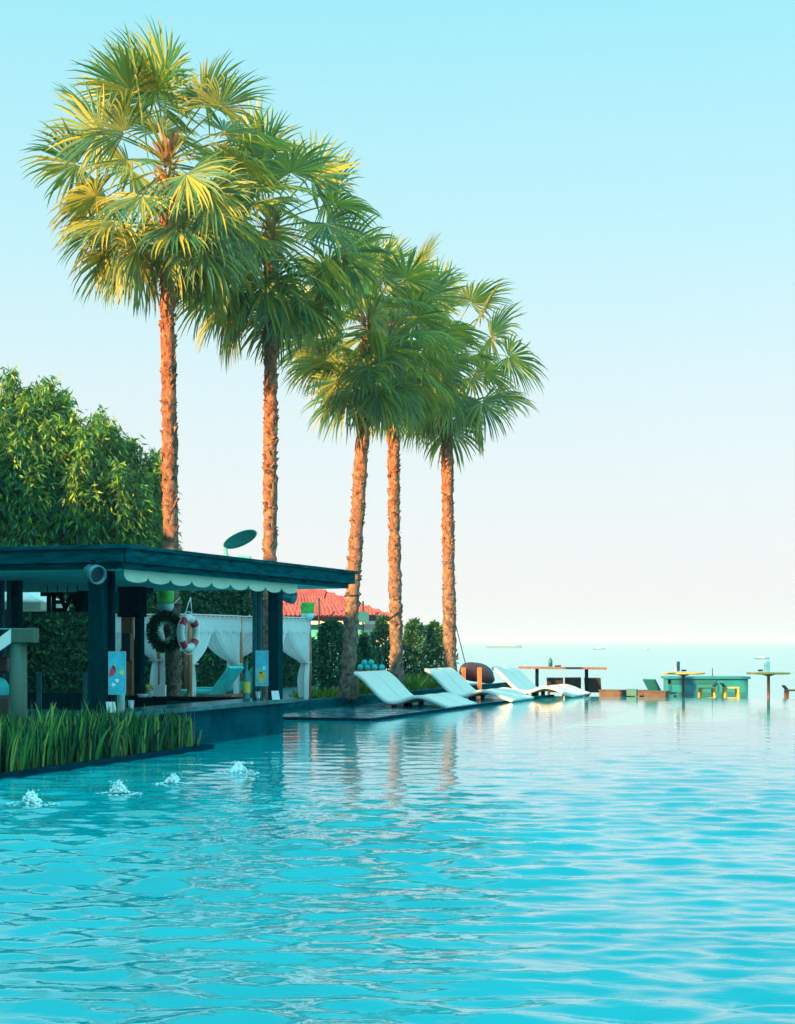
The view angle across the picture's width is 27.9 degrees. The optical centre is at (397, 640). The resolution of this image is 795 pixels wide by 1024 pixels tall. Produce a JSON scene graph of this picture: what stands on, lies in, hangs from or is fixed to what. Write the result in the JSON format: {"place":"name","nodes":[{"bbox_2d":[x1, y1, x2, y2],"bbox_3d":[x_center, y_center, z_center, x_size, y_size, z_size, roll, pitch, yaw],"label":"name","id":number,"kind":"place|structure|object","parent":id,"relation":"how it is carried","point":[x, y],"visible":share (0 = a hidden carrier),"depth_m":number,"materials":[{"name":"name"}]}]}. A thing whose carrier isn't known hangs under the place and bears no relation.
{"place":"outdoors","nodes":[
{"label":"outdoors","id":0,"kind":"place"},
{"bbox_2d":[54,683,491,709],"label":"terrace","id":1,"kind":"structure","parent":0,"point":[287,691],"depth_m":39.60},
{"bbox_2d":[0,628,38,721],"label":"bar counter","id":2,"kind":"object","parent":1,"relation":"on","point":[14,665],"visible":0.87,"depth_m":18.61,"materials":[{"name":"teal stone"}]},
{"bbox_2d":[0,366,73,545],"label":"leafy tree","id":3,"kind":"object","parent":1,"relation":"on","point":[21,422],"visible":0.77,"depth_m":41.65,"materials":[{"name":"green plant"}]},
{"bbox_2d":[5,592,68,680],"bbox_3d":[-7.169,0.025,29.300,2.129,2.450,2.129,0,0,22],"label":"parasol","id":4,"kind":"object","parent":1,"relation":"on","point":[34,601],"visible":0.16,"depth_m":28.66,"materials":[{"name":"white fabric"}]},
{"bbox_2d":[0,374,111,545],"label":"leafy tree","id":5,"kind":"object","parent":1,"relation":"on","point":[64,411],"visible":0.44,"depth_m":41.98,"materials":[{"name":"green plant"}]},
{"bbox_2d":[51,403,141,545],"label":"leafy tree","id":6,"kind":"object","parent":1,"relation":"on","point":[89,533],"visible":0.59,"depth_m":42.12,"materials":[{"name":"green plant"}]},
{"bbox_2d":[0,540,251,695],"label":"hedge","id":7,"kind":"object","parent":1,"relation":"on","point":[61,645],"visible":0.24,"depth_m":32.75,"materials":[{"name":"green plant"}]},
{"bbox_2d":[97,426,183,550],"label":"leafy tree","id":8,"kind":"object","parent":1,"relation":"on","point":[146,495],"visible":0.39,"depth_m":43.17,"materials":[{"name":"green plant"}]},
{"bbox_2d":[19,14,318,695],"bbox_3d":[-3.959,-4.809,28.141,4.680,12.118,4.751,0,0,-39],"label":"palm tree","id":9,"kind":"object","parent":1,"relation":"on","point":[197,245],"visible":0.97,"depth_m":27.49,"materials":[{"name":"green plant"}]},
{"bbox_2d":[145,598,185,653],"bbox_3d":[-3.925,-0.259,27.345,0.365,0.996,0.892,0,0,39],"label":"wreath","id":10,"kind":"object","parent":9,"relation":"hanging from","point":[158,620],"visible":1,"depth_m":27.22,"materials":[{"name":"green plant"}]},
{"bbox_2d":[157,591,173,611],"bbox_3d":[-4.019,-0.673,27.720,0.320,0.397,0.320,0,0,0],"label":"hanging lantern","id":11,"kind":"object","parent":9,"relation":"attached to","point":[165,599],"visible":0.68,"depth_m":27.60,"materials":[{"name":"green glass"}]},
{"bbox_2d":[115,614,242,696],"bbox_3d":[-4.289,0.375,30.575,2.016,1.751,2.348,0,0,19],"label":"cabana","id":12,"kind":"object","parent":1,"relation":"on","point":[221,636],"visible":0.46,"depth_m":30.78,"materials":[{"name":"white fabric"}]},
{"bbox_2d":[181,666,243,696],"bbox_3d":[-3.671,0.857,30.200,1.500,0.786,0.660,0,0,19],"label":"sunbed","id":13,"kind":"object","parent":1,"relation":"on","point":[226,681],"visible":0.54,"depth_m":29.89,"materials":[{"name":"teal fabric"}]},
{"bbox_2d":[196,668,251,696],"bbox_3d":[-3.328,0.857,31.600,1.500,0.786,0.660,0,0,19],"label":"sunbed","id":14,"kind":"object","parent":1,"relation":"on","point":[230,691],"visible":0.16,"depth_m":31.24,"materials":[{"name":"teal wood"}]},
{"bbox_2d":[183,616,311,699],"bbox_3d":[-3.088,0.375,33.275,2.016,1.751,2.348,0,0,19],"label":"cabana","id":15,"kind":"object","parent":1,"relation":"on","point":[297,638],"visible":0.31,"depth_m":33.81,"materials":[{"name":"white fabric"}]},
{"bbox_2d":[300,602,314,620],"bbox_3d":[-1.907,-0.620,33.900,0.320,0.397,0.320,0,0,0],"label":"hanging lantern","id":16,"kind":"object","parent":15,"relation":"on","point":[307,610],"visible":1,"depth_m":33.78,"materials":[{"name":"green glass"}]},
{"bbox_2d":[147,87,400,697],"bbox_3d":[-2.436,-4.639,30.914,5.062,11.779,4.953,0,0,0],"label":"palm tree","id":17,"kind":"object","parent":1,"relation":"on","point":[284,306],"visible":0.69,"depth_m":30.52,"materials":[{"name":"green plant"}]},
{"bbox_2d":[249,634,319,687],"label":"hedge","id":18,"kind":"object","parent":1,"relation":"on","point":[291,666],"visible":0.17,"depth_m":43.47,"materials":[{"name":"green plant"}]},
{"bbox_2d":[289,689,320,698],"bbox_3d":[-2.011,1.133,34.769,0.716,0.233,0.858,0,0,0],"label":"plant","id":19,"kind":"object","parent":1,"relation":"on","point":[294,694],"visible":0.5,"depth_m":34.74,"materials":[{"name":"green plant"}]},
{"bbox_2d":[311,684,338,698],"bbox_3d":[-1.587,1.090,34.913,0.921,0.319,1.100,0,0,0],"label":"plant","id":20,"kind":"object","parent":1,"relation":"on","point":[330,693],"visible":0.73,"depth_m":34.73,"materials":[{"name":"green plant"}]},
{"bbox_2d":[314,618,344,690],"bbox_3d":[-1.587,0.362,38.488,0.859,1.857,0.861,0,0,0],"label":"topiary","id":21,"kind":"object","parent":1,"relation":"on","point":[329,634],"visible":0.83,"depth_m":38.27,"materials":[{"name":"green plant"}]},
{"bbox_2d":[356,677,373,694],"bbox_3d":[-0.713,1.007,36.988,1.226,0.486,1.222,0,0,0],"label":"plant","id":22,"kind":"object","parent":1,"relation":"on","point":[364,689],"visible":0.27,"depth_m":36.67,"materials":[{"name":"green plant"}]},
{"bbox_2d":[355,632,378,682],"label":"shrub","id":23,"kind":"object","parent":1,"relation":"on","point":[365,650],"visible":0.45,"depth_m":41.87,"materials":[{"name":"green plant"}]},
{"bbox_2d":[355,670,386,695],"bbox_3d":[-0.606,0.958,36.600,0.720,0.585,0.400,0,0,0],"label":"towel stand","id":24,"kind":"object","parent":1,"relation":"on","point":[358,678],"visible":0.38,"depth_m":36.42,"materials":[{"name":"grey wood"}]},
{"bbox_2d":[357,659,384,669],"bbox_3d":[-0.601,0.547,36.600,0.630,0.255,0.340,0,0,0],"label":"towel pile","id":25,"kind":"object","parent":24,"relation":"on","point":[368,666],"visible":0.95,"depth_m":36.43,"materials":[{"name":"teal fabric"}]},
{"bbox_2d":[277,226,472,699],"bbox_3d":[-0.640,-3.941,34.697,4.322,10.382,4.441,0,0,21],"label":"palm tree","id":26,"kind":"object","parent":1,"relation":"on","point":[371,400],"visible":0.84,"depth_m":34.19,"materials":[{"name":"green plant"}]},
{"bbox_2d":[369,613,389,671],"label":"shrub","id":27,"kind":"object","parent":1,"relation":"on","point":[380,629],"visible":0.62,"depth_m":43.84,"materials":[{"name":"green plant"}]},
{"bbox_2d":[283,682,512,711],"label":"terrace kerb","id":28,"kind":"structure","parent":1,"relation":"on","point":[321,703],"depth_m":34.00,"materials":[{"name":"grey concrete"}]},
{"bbox_2d":[317,232,494,685],"bbox_3d":[0.003,-4.174,38.091,4.543,10.849,4.608,0,0,-18],"label":"palm tree","id":29,"kind":"object","parent":1,"relation":"on","point":[395,605],"visible":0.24,"depth_m":37.77,"materials":[{"name":"green plant"}]},
{"bbox_2d":[388,617,438,678],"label":"shrub","id":30,"kind":"object","parent":1,"relation":"on","point":[413,628],"visible":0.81,"depth_m":43.84,"materials":[{"name":"green plant"}]},
{"bbox_2d":[404,671,428,690],"bbox_3d":[0.078,1.057,39.956,1.314,0.674,1.324,0,0,25],"label":"plant","id":31,"kind":"object","parent":1,"relation":"on","point":[412,684],"visible":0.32,"depth_m":39.77,"materials":[{"name":"green plant"}]},
{"bbox_2d":[408,674,441,688],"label":"plant","id":32,"kind":"object","parent":1,"relation":"on","point":[432,683],"visible":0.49,"depth_m":41.24,"materials":[{"name":"green plant"}]},
{"bbox_2d":[415,619,459,680],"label":"shrub","id":33,"kind":"object","parent":1,"relation":"on","point":[434,631],"visible":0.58,"depth_m":44.33,"materials":[{"name":"green plant"}]},
{"bbox_2d":[350,257,548,671],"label":"palm tree","id":34,"kind":"object","parent":1,"relation":"on","point":[467,412],"visible":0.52,"depth_m":40.75,"materials":[{"name":"green plant"}]},
{"bbox_2d":[456,626,465,663],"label":"guy rope","id":35,"kind":"object","parent":34,"relation":"attached to","point":[460,644],"visible":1,"depth_m":42.28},
{"bbox_2d":[459,662,494,683],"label":"round wicker chair","id":36,"kind":"object","parent":1,"relation":"on","point":[487,673],"visible":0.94,"depth_m":43.48,"materials":[{"name":"brown wicker"}]},
{"bbox_2d":[283,589,389,681],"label":"house","id":37,"kind":"structure","parent":0,"point":[331,605],"depth_m":60.41,"materials":[{"name":"tile"}]},
{"bbox_2d":[0,696,794,1023],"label":"pool water","id":38,"kind":"structure","parent":0,"point":[582,860],"depth_m":9.59,"materials":[{"name":"blue liquid"}]},
{"bbox_2d":[6,789,59,805],"bbox_3d":[-3.135,1.342,13.742,0.478,0.140,0.371,0,0,0],"label":"water jet","id":39,"kind":"object","parent":38,"relation":"on","point":[30,797],"visible":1,"depth_m":13.70,"materials":[{"name":"liquid"}]},
{"bbox_2d":[0,744,213,779],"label":"planter","id":40,"kind":"object","parent":38,"relation":"in","point":[70,766],"visible":0.18,"depth_m":18.04,"materials":[{"name":"stone"}]},
{"bbox_2d":[0,695,201,772],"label":"reeds","id":41,"kind":"object","parent":40,"relation":"in","point":[32,741],"visible":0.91,"depth_m":18.00,"materials":[{"name":"green plant"}]},
{"bbox_2d":[96,780,140,795],"bbox_3d":[-2.543,1.339,14.623,0.463,0.144,0.342,0,0,0],"label":"water jet","id":42,"kind":"object","parent":38,"relation":"on","point":[118,788],"visible":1,"depth_m":14.62,"materials":[{"name":"liquid"}]},
{"bbox_2d":[155,772,193,784],"bbox_3d":[-2.206,1.345,15.674,0.402,0.116,0.310,0,0,-29],"label":"water jet","id":43,"kind":"object","parent":38,"relation":"on","point":[173,779],"visible":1,"depth_m":15.65,"materials":[{"name":"liquid"}]},
{"bbox_2d":[0,544,357,743],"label":"pool bar","id":44,"kind":"object","parent":38,"relation":"in","point":[134,572],"visible":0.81,"depth_m":22.37,"materials":[{"name":"teal wood"}]},
{"bbox_2d":[40,586,87,611],"bbox_3d":[-5.082,-0.647,24.508,0.764,0.405,0.057,0,0,0],"label":"hanging sign","id":45,"kind":"object","parent":44,"relation":"hanging from","point":[79,599],"visible":0.93,"depth_m":24.48,"materials":[{"name":"black metal"}]},
{"bbox_2d":[83,560,106,584],"bbox_3d":[-3.604,-0.813,18.984,0.230,0.294,0.259,0,0,-42],"label":"floodlight","id":46,"kind":"object","parent":44,"relation":"attached to","point":[94,573],"visible":1,"depth_m":18.95,"materials":[{"name":"grey metal"}]},
{"bbox_2d":[106,702,115,712],"bbox_3d":[-3.469,0.802,19.390,0.130,0.132,0.083,0,0,0],"label":"menu card","id":47,"kind":"object","parent":44,"relation":"on","point":[111,705],"visible":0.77,"depth_m":19.38,"materials":[{"name":"white paper"}]},
{"bbox_2d":[108,651,125,694],"bbox_3d":[-3.381,0.386,19.296,0.215,0.523,0.024,0,0,0],"label":"poster","id":48,"kind":"object","parent":44,"relation":"attached to","point":[116,672],"visible":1,"depth_m":19.29,"materials":[{"name":"blue paper"}]},
{"bbox_2d":[118,695,124,703],"bbox_3d":[-3.413,0.598,19.750,0.098,0.540,0.098,0,0,0],"label":"menu card","id":49,"kind":"object","parent":44,"relation":"on","point":[121,699],"visible":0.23,"depth_m":19.71,"materials":[{"name":"white"}]},
{"bbox_2d":[122,633,131,660],"bbox_3d":[-4.244,0.094,25.256,0.130,0.430,0.447,0,0,0],"label":"loudspeaker","id":50,"kind":"object","parent":44,"relation":"attached to","point":[127,642],"visible":0.81,"depth_m":25.03,"materials":[{"name":"black plastic"}]},
{"bbox_2d":[136,694,148,697],"bbox_3d":[-4.016,0.861,25.200,0.200,0.055,0.197,0,0,0],"label":"bowl","id":51,"kind":"object","parent":44,"relation":"on","point":[142,695],"visible":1,"depth_m":25.13,"materials":[{"name":"white ceramic"}]},
{"bbox_2d":[145,684,154,690],"bbox_3d":[-3.914,0.788,25.300,0.151,0.200,0.124,0,0,0],"label":"flower cup","id":52,"kind":"object","parent":44,"relation":"on","point":[147,686],"visible":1,"depth_m":25.26,"materials":[{"name":"green"}]},
{"bbox_2d":[147,588,153,594],"bbox_3d":[-4.009,-0.845,25.808,0.160,0.223,0.213,0,0,-12],"label":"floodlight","id":53,"kind":"object","parent":44,"relation":"attached to","point":[150,591],"visible":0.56,"depth_m":25.75,"materials":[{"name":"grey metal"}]},
{"bbox_2d":[154,685,166,696],"bbox_3d":[-3.792,0.796,25.600,0.180,0.184,0.130,0,0,0],"label":"white box","id":54,"kind":"object","parent":44,"relation":"on","point":[160,690],"visible":1,"depth_m":25.54,"materials":[{"name":"white plastic"}]},
{"bbox_2d":[177,597,199,654],"bbox_3d":[-3.602,-0.263,27.550,0.192,1.000,0.745,0,0,17],"label":"lifebuoy","id":55,"kind":"object","parent":44,"relation":"hanging from","point":[184,620],"visible":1,"depth_m":27.49,"materials":[{"name":"white paint"}]},
{"bbox_2d":[223,529,256,558],"bbox_3d":[-2.304,-1.364,23.404,0.492,0.521,0.505,0,0,0],"label":"satellite dish","id":56,"kind":"object","parent":44,"relation":"on","point":[240,538],"visible":0.87,"depth_m":23.43,"materials":[{"name":"metal"}]},
{"bbox_2d":[243,657,249,699],"bbox_3d":[-2.227,0.551,23.600,0.114,0.634,0.114,0,0,0],"label":"bottle","id":57,"kind":"object","parent":44,"relation":"on","point":[246,684],"visible":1,"depth_m":23.56,"materials":[{"name":"green glass"}]},
{"bbox_2d":[255,650,268,685],"bbox_3d":[-1.986,0.399,23.446,0.194,0.524,0.024,0,0,0],"label":"poster","id":58,"kind":"object","parent":44,"relation":"attached to","point":[261,667],"visible":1,"depth_m":23.44,"materials":[{"name":"blue paper"}]},
{"bbox_2d":[271,691,279,699],"bbox_3d":[-1.806,0.802,23.690,0.130,0.132,0.083,0,0,0],"label":"menu card","id":59,"kind":"object","parent":44,"relation":"on","point":[275,695],"visible":1,"depth_m":23.67,"materials":[{"name":"paper"}]},
{"bbox_2d":[283,591,296,603],"bbox_3d":[-1.773,-0.749,25.596,0.312,0.321,0.210,0,0,-35],"label":"floodlight","id":60,"kind":"object","parent":44,"relation":"attached to","point":[290,598],"visible":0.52,"depth_m":25.54,"materials":[{"name":"teal metal"}]},
{"bbox_2d":[215,761,259,773],"bbox_3d":[-1.702,1.340,16.948,0.485,0.132,0.352,0,0,0],"label":"water jet","id":61,"kind":"object","parent":38,"relation":"on","point":[237,767],"visible":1,"depth_m":16.93,"materials":[{"name":"liquid"}]},
{"bbox_2d":[0,0,794,640],"label":"sky","id":62,"kind":"structure","parent":0,"point":[628,166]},
{"bbox_2d":[283,694,542,717],"bbox_3d":[0.117,1.935,34.786,3.400,1.130,13.400,0,0,19],"label":"wet shelf","id":63,"kind":"object","parent":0,"point":[374,710],"visible":0.14,"depth_m":31.54,"materials":[{"name":"tile"}]},
{"bbox_2d":[354,671,463,707],"bbox_3d":[0.240,1.028,33.306,2.117,0.785,0.950,0,0,19],"label":"pool lounger","id":64,"kind":"object","parent":63,"relation":"on","point":[379,688],"visible":0.88,"depth_m":33.18,"materials":[{"name":"white plastic"}]},
{"bbox_2d":[283,694,553,720],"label":"shelf kerb","id":65,"kind":"structure","parent":63,"relation":"on","point":[389,717],"depth_m":29.16,"materials":[{"name":"stone"}]},
{"bbox_2d":[371,670,477,705],"bbox_3d":[0.569,1.028,34.251,2.117,0.785,0.950,0,0,19],"label":"pool lounger","id":66,"kind":"object","parent":63,"relation":"on","point":[394,684],"visible":0.61,"depth_m":34.30,"materials":[{"name":"white plastic"}]},
{"bbox_2d":[425,668,522,702],"bbox_3d":[1.776,1.028,37.106,2.117,0.785,0.950,0,0,19],"label":"pool lounger","id":67,"kind":"object","parent":63,"relation":"on","point":[446,682],"visible":0.88,"depth_m":36.99,"materials":[{"name":"white plastic"}]},
{"bbox_2d":[439,667,533,700],"bbox_3d":[2.105,1.028,38.050,2.117,0.785,0.950,0,0,19],"label":"pool lounger","id":68,"kind":"object","parent":63,"relation":"on","point":[459,680],"visible":0.63,"depth_m":38.10,"materials":[{"name":"white plastic"}]},
{"bbox_2d":[491,666,582,697],"bbox_3d":[3.500,1.028,40.106,2.117,0.785,0.950,0,0,19],"label":"pool lounger","id":69,"kind":"object","parent":63,"relation":"on","point":[509,678],"visible":0.87,"depth_m":39.96,"materials":[{"name":"white plastic"}]},
{"bbox_2d":[403,641,794,698],"bbox_3d":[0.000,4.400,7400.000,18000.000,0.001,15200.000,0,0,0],"label":"sea","id":70,"kind":"structure","parent":0,"point":[629,664],"depth_m":361.04,"materials":[{"name":"liquid"}]},
{"bbox_2d":[486,641,521,647],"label":"ferry","id":71,"kind":"object","parent":70,"relation":"on","point":[502,644],"visible":0.81,"depth_m":975.91,"materials":[{"name":"white metal"}]},
{"bbox_2d":[593,646,604,649],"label":"motor boat","id":72,"kind":"object","parent":70,"relation":"on","point":[598,648],"visible":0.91,"depth_m":799.29,"materials":[{"name":"white"}]},
{"bbox_2d":[754,656,769,659],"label":"motor boat","id":73,"kind":"object","parent":70,"relation":"on","point":[762,658],"visible":0.9,"depth_m":380.20,"materials":[{"name":"white"}]},
{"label":"lower terrace","id":74,"kind":"structure","parent":0,"visible":0},
{"bbox_2d":[461,667,465,679],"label":"timber post","id":75,"kind":"object","parent":74,"relation":"on","point":[463,672],"visible":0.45,"depth_m":43.14,"materials":[{"name":"orange wood"}]},
{"bbox_2d":[477,667,481,689],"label":"timber post","id":76,"kind":"object","parent":74,"relation":"on","point":[479,678],"visible":0.56,"depth_m":43.14,"materials":[{"name":"orange wood"}]},
{"bbox_2d":[547,677,563,695],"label":"beach chair","id":77,"kind":"object","parent":74,"relation":"on","point":[553,681],"visible":0.34,"depth_m":44.96,"materials":[{"name":"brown wood"}]},
{"bbox_2d":[518,666,606,696],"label":"bar table","id":78,"kind":"object","parent":74,"relation":"on","point":[538,668],"visible":0.72,"depth_m":44.28,"materials":[{"name":"brown wood"}]},
{"bbox_2d":[565,677,580,695],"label":"beach chair","id":79,"kind":"object","parent":74,"relation":"on","point":[574,681],"visible":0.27,"depth_m":45.35,"materials":[{"name":"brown wood"}]},
{"bbox_2d":[584,678,600,692],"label":"beach chair","id":80,"kind":"object","parent":74,"relation":"on","point":[594,685],"visible":0.44,"depth_m":44.80,"materials":[{"name":"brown wood"}]},
{"bbox_2d":[598,689,645,696],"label":"timber step","id":81,"kind":"object","parent":74,"relation":"on","point":[612,693],"visible":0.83,"depth_m":41.03,"materials":[{"name":"brown wood"}]},
{"bbox_2d":[626,689,637,695],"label":"step light box","id":82,"kind":"object","parent":81,"relation":"attached to","point":[631,692],"visible":1,"depth_m":40.31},
{"bbox_2d":[643,690,669,696],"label":"timber step","id":83,"kind":"object","parent":74,"relation":"on","point":[654,693],"visible":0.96,"depth_m":40.25,"materials":[{"name":"brown wood"}]},
{"bbox_2d":[643,679,676,697],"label":"beach chair","id":84,"kind":"object","parent":74,"relation":"on","point":[651,684],"visible":0.34,"depth_m":42.18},
{"bbox_2d":[662,672,704,697],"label":"table","id":85,"kind":"object","parent":74,"relation":"on","point":[683,674],"visible":0.81,"depth_m":42.45,"materials":[{"name":"yellow wood"}]},
{"bbox_2d":[674,662,679,670],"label":"napkin holder","id":86,"kind":"object","parent":85,"relation":"on","point":[677,666],"visible":1,"depth_m":42.50,"materials":[{"name":"white"}]},
{"bbox_2d":[661,668,750,697],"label":"bar counter","id":87,"kind":"object","parent":74,"relation":"on","point":[674,684],"visible":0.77,"depth_m":46.00,"materials":[{"name":"teal paint"}]},
{"bbox_2d":[698,683,717,697],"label":"bar stool","id":88,"kind":"object","parent":74,"relation":"on","point":[712,688],"visible":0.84,"depth_m":43.05,"materials":[{"name":"yellow wood"}]},
{"bbox_2d":[720,683,739,697],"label":"bar stool","id":89,"kind":"object","parent":74,"relation":"on","point":[724,691],"visible":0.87,"depth_m":43.05,"materials":[{"name":"yellow plastic"}]},
{"bbox_2d":[746,672,790,698],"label":"table","id":90,"kind":"object","parent":74,"relation":"on","point":[768,674],"visible":0.81,"depth_m":41.85,"materials":[{"name":"yellow wood"}]},
{"bbox_2d":[764,661,769,670],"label":"napkin holder","id":91,"kind":"object","parent":90,"relation":"on","point":[767,666],"visible":1,"depth_m":41.90,"materials":[{"name":"white"}]},
{"bbox_2d":[782,685,794,698],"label":"bar stool","id":92,"kind":"object","parent":74,"relation":"on","point":[786,692],"visible":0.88,"depth_m":42.47,"materials":[{"name":"orange wood"}]},
{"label":"pool edge","id":93,"kind":"structure","parent":0,"visible":0},
{"bbox_2d":[503,665,590,696],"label":"pool lounger","id":94,"kind":"object","parent":93,"relation":"on","point":[521,677],"visible":0.69,"depth_m":41.10,"materials":[{"name":"white plastic"}]}
]}

